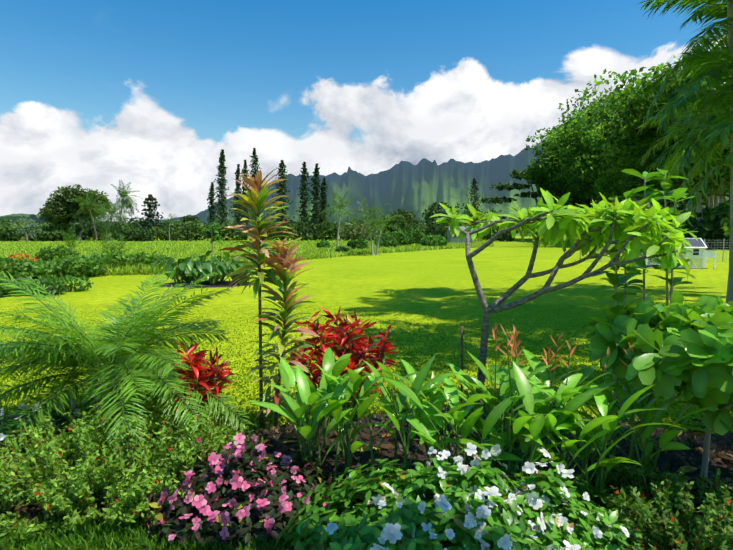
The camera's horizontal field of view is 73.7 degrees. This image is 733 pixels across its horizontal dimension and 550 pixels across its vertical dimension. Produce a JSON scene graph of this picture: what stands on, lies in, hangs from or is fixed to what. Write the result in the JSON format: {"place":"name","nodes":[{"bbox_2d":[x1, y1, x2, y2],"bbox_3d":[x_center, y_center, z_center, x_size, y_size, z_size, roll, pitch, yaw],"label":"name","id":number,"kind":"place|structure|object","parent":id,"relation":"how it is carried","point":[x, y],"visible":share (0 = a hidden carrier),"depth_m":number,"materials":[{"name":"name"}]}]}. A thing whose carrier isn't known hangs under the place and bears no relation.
{"place":"outdoors","nodes":[
{"label":"outdoors","id":0,"kind":"place"},
{"bbox_2d":[0,240,493,276],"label":"field","id":1,"kind":"structure","parent":0,"point":[181,249],"depth_m":41.05,"materials":[{"name":"green plant"}]},
{"bbox_2d":[0,35,725,221],"bbox_3d":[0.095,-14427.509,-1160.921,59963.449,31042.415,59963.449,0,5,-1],"label":"cloud","id":2,"kind":"structure","parent":0,"point":[467,110],"depth_m":27334.55,"materials":[{"name":"white"}]},
{"bbox_2d":[0,0,726,142],"label":"sky","id":3,"kind":"structure","parent":0,"point":[218,67],"materials":[{"name":"blue"}]},
{"bbox_2d":[0,142,728,235],"bbox_3d":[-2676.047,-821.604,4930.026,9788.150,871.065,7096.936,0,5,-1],"label":"mountain ridge","id":4,"kind":"structure","parent":0,"point":[421,186],"depth_m":4353.35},
{"bbox_2d":[0,236,732,549],"bbox_3d":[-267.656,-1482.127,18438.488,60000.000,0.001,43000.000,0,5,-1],"label":"ground","id":5,"kind":"structure","parent":0,"point":[438,278],"depth_m":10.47,"materials":[{"name":"green plant"}]},
{"bbox_2d":[11,217,42,241],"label":"tree","id":6,"kind":"object","parent":5,"relation":"on","point":[29,221],"visible":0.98,"depth_m":93.21,"materials":[{"name":"green plant"}]},
{"bbox_2d":[37,204,78,240],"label":"ironwood tree","id":7,"kind":"object","parent":5,"relation":"on","point":[65,220],"visible":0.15,"depth_m":113.89,"materials":[{"name":"green plant"}]},
{"bbox_2d":[42,184,111,240],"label":"ironwood tree","id":8,"kind":"object","parent":5,"relation":"on","point":[61,202],"visible":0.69,"depth_m":109.89,"materials":[{"name":"green plant"}]},
{"bbox_2d":[0,225,175,296],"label":"shrubs","id":9,"kind":"object","parent":5,"relation":"on","point":[47,270],"visible":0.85,"depth_m":16.02,"materials":[{"name":"green plant"}]},
{"bbox_2d":[67,188,110,239],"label":"coconut palm","id":10,"kind":"object","parent":5,"relation":"on","point":[91,214],"visible":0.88,"depth_m":103.64,"materials":[{"name":"green plant"}]},
{"bbox_2d":[93,195,133,240],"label":"tree","id":11,"kind":"object","parent":5,"relation":"on","point":[112,210],"visible":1,"depth_m":98.38,"materials":[{"name":"green plant"}]},
{"bbox_2d":[111,180,143,233],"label":"coconut palm","id":12,"kind":"object","parent":5,"relation":"on","point":[124,196],"visible":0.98,"depth_m":115.79,"materials":[{"name":"green plant"}]},
{"bbox_2d":[139,194,165,229],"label":"araucaria tree","id":13,"kind":"object","parent":5,"relation":"on","point":[150,217],"visible":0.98,"depth_m":117.80,"materials":[{"name":"green plant"}]},
{"bbox_2d":[160,213,177,241],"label":"lawn palm","id":14,"kind":"object","parent":5,"relation":"on","point":[169,224],"visible":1,"depth_m":82.45,"materials":[{"name":"green plant"}]},
{"bbox_2d":[151,222,254,287],"bbox_3d":[-4.432,-0.644,14.079,3.157,1.810,2.433,0,5,-1],"label":"island bed planting","id":15,"kind":"object","parent":5,"relation":"on","point":[188,271],"visible":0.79,"depth_m":13.74,"materials":[{"name":"green plant"}]},
{"bbox_2d":[0,201,522,241],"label":"hedge and shrub belt","id":16,"kind":"object","parent":5,"relation":"on","point":[188,226],"visible":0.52,"depth_m":115.03,"materials":[{"name":"green plant"}]},
{"bbox_2d":[317,190,357,247],"bbox_3d":[-2.183,-4.118,38.023,3.284,4.884,3.692,0,5,-1],"label":"lawn palm","id":17,"kind":"object","parent":5,"relation":"on","point":[341,204],"visible":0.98,"depth_m":37.72,"materials":[{"name":"green plant"}]},
{"bbox_2d":[289,306,398,409],"bbox_3d":[-0.187,0.672,3.788,0.937,0.834,0.939,0,5,-1],"label":"croton","id":18,"kind":"object","parent":5,"relation":"on","point":[345,339],"visible":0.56,"depth_m":3.74,"materials":[{"name":"red plant"}]},
{"bbox_2d":[205,148,482,240],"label":"conifer trees","id":19,"kind":"object","parent":5,"relation":"on","point":[254,165],"visible":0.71,"depth_m":131.32,"materials":[{"name":"green plant"}]},
{"bbox_2d":[343,197,387,254],"bbox_3d":[-0.037,-3.456,34.678,3.037,4.104,3.453,2,5,28],"label":"lawn palm","id":20,"kind":"object","parent":5,"relation":"on","point":[366,215],"visible":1,"depth_m":34.39,"materials":[{"name":"green plant"}]},
{"bbox_2d":[0,404,732,549],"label":"mulch bed","id":21,"kind":"object","parent":5,"relation":"on","point":[421,449],"depth_m":3.05,"materials":[{"name":"soil"}]},
{"bbox_2d":[0,403,106,493],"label":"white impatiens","id":22,"kind":"object","parent":21,"relation":"on","point":[7,423],"visible":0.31,"depth_m":2.94,"materials":[{"name":"green plant"}]},
{"bbox_2d":[3,395,147,436],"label":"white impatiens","id":23,"kind":"object","parent":21,"relation":"on","point":[56,420],"visible":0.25,"depth_m":3.42,"materials":[{"name":"green plant"}]},
{"bbox_2d":[0,271,256,463],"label":"pygmy date palm","id":24,"kind":"object","parent":21,"relation":"on","point":[112,370],"visible":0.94,"depth_m":3.17,"materials":[{"name":"green plant"}]},
{"bbox_2d":[0,404,270,538],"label":"shrub","id":25,"kind":"object","parent":21,"relation":"on","point":[77,483],"visible":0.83,"depth_m":2.44,"materials":[{"name":"green plant"}]},
{"bbox_2d":[95,400,248,457],"bbox_3d":[-1.230,0.981,3.162,0.954,0.366,0.615,0,5,-1],"label":"shrub","id":26,"kind":"object","parent":21,"relation":"on","point":[170,418],"visible":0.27,"depth_m":3.13,"materials":[{"name":"green plant"}]},
{"bbox_2d":[167,340,236,424],"bbox_3d":[-1.157,0.781,3.372,0.467,0.676,0.449,4,6,39],"label":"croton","id":27,"kind":"object","parent":21,"relation":"on","point":[198,374],"visible":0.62,"depth_m":3.32,"materials":[{"name":"red plant"}]},
{"bbox_2d":[139,433,341,549],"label":"pink flowers","id":28,"kind":"object","parent":21,"relation":"on","point":[270,502],"visible":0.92,"depth_m":2.26,"materials":[{"name":"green plant"}]},
{"bbox_2d":[217,168,297,427],"bbox_3d":[-0.746,0.191,3.395,0.571,1.843,0.534,0,5,-1],"label":"dracaena plant","id":29,"kind":"object","parent":21,"relation":"on","point":[257,193],"visible":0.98,"depth_m":3.31,"materials":[{"name":"green plant"}]},
{"bbox_2d":[245,238,319,426],"bbox_3d":[-0.587,0.423,3.454,0.536,1.373,0.529,0,5,-1],"label":"ti plant","id":30,"kind":"object","parent":21,"relation":"on","point":[288,302],"visible":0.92,"depth_m":3.40,"materials":[{"name":"green plant"}]},
{"bbox_2d":[276,442,606,549],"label":"white impatiens","id":31,"kind":"object","parent":21,"relation":"on","point":[459,514],"visible":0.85,"depth_m":2.02,"materials":[{"name":"green plant"}]},
{"bbox_2d":[460,326,463,437],"bbox_3d":[0.613,0.727,3.145,0.029,0.815,0.075,3,5,33],"label":"cut stake","id":32,"kind":"object","parent":21,"relation":"on","point":[461,333],"visible":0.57,"depth_m":3.11,"materials":[{"name":"grey"}]},
{"bbox_2d":[248,347,717,505],"bbox_3d":[0.538,0.794,2.691,2.429,0.760,1.088,1,5,14],"label":"heliconia clump","id":33,"kind":"object","parent":21,"relation":"on","point":[428,420],"visible":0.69,"depth_m":2.56,"materials":[{"name":"green plant"}]},
{"bbox_2d":[429,188,700,433],"bbox_3d":[1.371,0.278,3.354,1.327,1.678,1.876,-2,5,-26],"label":"plumeria tree","id":34,"kind":"object","parent":21,"relation":"on","point":[629,228],"visible":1,"depth_m":3.00,"materials":[{"name":"green plant"}]},
{"bbox_2d":[446,322,685,477],"bbox_3d":[1.093,0.699,2.660,1.114,0.954,0.752,-2,5,-23],"label":"leafy plant","id":35,"kind":"object","parent":21,"relation":"on","point":[566,394],"visible":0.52,"depth_m":2.58,"materials":[{"name":"green plant"}]},
{"bbox_2d":[486,448,650,549],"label":"white impatiens","id":36,"kind":"object","parent":21,"relation":"on","point":[545,487],"visible":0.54,"depth_m":2.12,"materials":[{"name":"green plant"}]},
{"bbox_2d":[577,451,692,513],"bbox_3d":[1.373,1.069,2.516,0.513,0.286,0.536,3,6,34],"label":"shrub","id":37,"kind":"object","parent":21,"relation":"on","point":[618,477],"visible":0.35,"depth_m":2.49,"materials":[{"name":"green plant"}]},
{"bbox_2d":[582,290,732,476],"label":"broadleaf shrub","id":38,"kind":"object","parent":21,"relation":"on","point":[678,342],"visible":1,"depth_m":2.47,"materials":[{"name":"green plant"}]},
{"bbox_2d":[602,467,732,549],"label":"shrub","id":39,"kind":"object","parent":21,"relation":"on","point":[711,523],"visible":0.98,"depth_m":2.06,"materials":[{"name":"green plant"}]},
{"bbox_2d":[677,381,732,417],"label":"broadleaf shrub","id":40,"kind":"object","parent":21,"relation":"on","point":[683,383],"visible":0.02,"depth_m":2.75,"materials":[{"name":"green plant"}]},
{"bbox_2d":[354,202,403,254],"bbox_3d":[0.893,-3.295,34.550,3.318,3.809,3.015,-5,6,-45],"label":"lawn palm","id":41,"kind":"object","parent":5,"relation":"on","point":[380,226],"visible":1,"depth_m":34.37,"materials":[{"name":"green plant"}]},
{"bbox_2d":[446,226,472,242],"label":"garden shed","id":42,"kind":"structure","parent":5,"relation":"on","point":[453,240],"depth_m":78.44,"materials":[{"name":"grey"}]},
{"bbox_2d":[315,228,656,264],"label":"shrubs","id":43,"kind":"object","parent":5,"relation":"on","point":[407,237],"visible":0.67,"depth_m":53.81,"materials":[{"name":"green plant"}]},
{"bbox_2d":[480,169,541,205],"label":"monkeypod tree","id":44,"kind":"object","parent":5,"relation":"on","point":[517,174],"visible":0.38,"depth_m":186.55,"materials":[{"name":"green plant"}]},
{"bbox_2d":[522,43,729,249],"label":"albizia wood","id":45,"kind":"object","parent":5,"relation":"on","point":[592,150],"visible":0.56,"depth_m":69.36,"materials":[{"name":"green plant"}]},
{"bbox_2d":[591,168,697,399],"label":"broadleaf shoots","id":46,"kind":"object","parent":5,"relation":"on","point":[615,280],"visible":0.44,"depth_m":3.76,"materials":[{"name":"green plant"}]},
{"bbox_2d":[580,239,728,262],"bbox_3d":[18.991,-1.934,33.620,16.361,1.230,17.044,0,5,-1],"label":"wire panel fence","id":47,"kind":"object","parent":5,"relation":"on","point":[723,242],"visible":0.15,"depth_m":26.09,"materials":[{"name":"grey"}]},
{"bbox_2d":[636,238,715,268],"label":"shed","id":48,"kind":"structure","parent":5,"relation":"on","point":[698,249],"depth_m":20.46,"materials":[{"name":"white paint"}]},
{"bbox_2d":[635,17,729,183],"bbox_3d":[8.666,-2.623,11.177,4.523,6.220,3.894,2,5,26],"label":"areca palm","id":49,"kind":"object","parent":5,"relation":"on","point":[685,115],"visible":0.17,"depth_m":11.55,"materials":[{"name":"green plant"}]},
{"bbox_2d":[638,0,732,126],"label":"areca palm","id":50,"kind":"object","parent":5,"relation":"on","point":[712,12],"visible":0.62,"depth_m":9.70,"materials":[{"name":"green plant"}]},
{"bbox_2d":[639,5,732,179],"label":"areca palm","id":51,"kind":"object","parent":5,"relation":"on","point":[715,75],"visible":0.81,"depth_m":7.98,"materials":[{"name":"green plant"}]},
{"bbox_2d":[639,51,732,206],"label":"areca palm","id":52,"kind":"object","parent":5,"relation":"on","point":[703,163],"visible":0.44,"depth_m":9.64,"materials":[{"name":"green plant"}]},
{"bbox_2d":[644,44,732,229],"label":"areca palm","id":53,"kind":"object","parent":5,"relation":"on","point":[720,121],"visible":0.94,"depth_m":7.56,"materials":[{"name":"green plant"}]},
{"bbox_2d":[726,0,732,303],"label":"areca palm","id":54,"kind":"object","parent":5,"relation":"on","point":[729,295],"visible":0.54,"depth_m":9.12,"materials":[{"name":"plant"}]}
]}

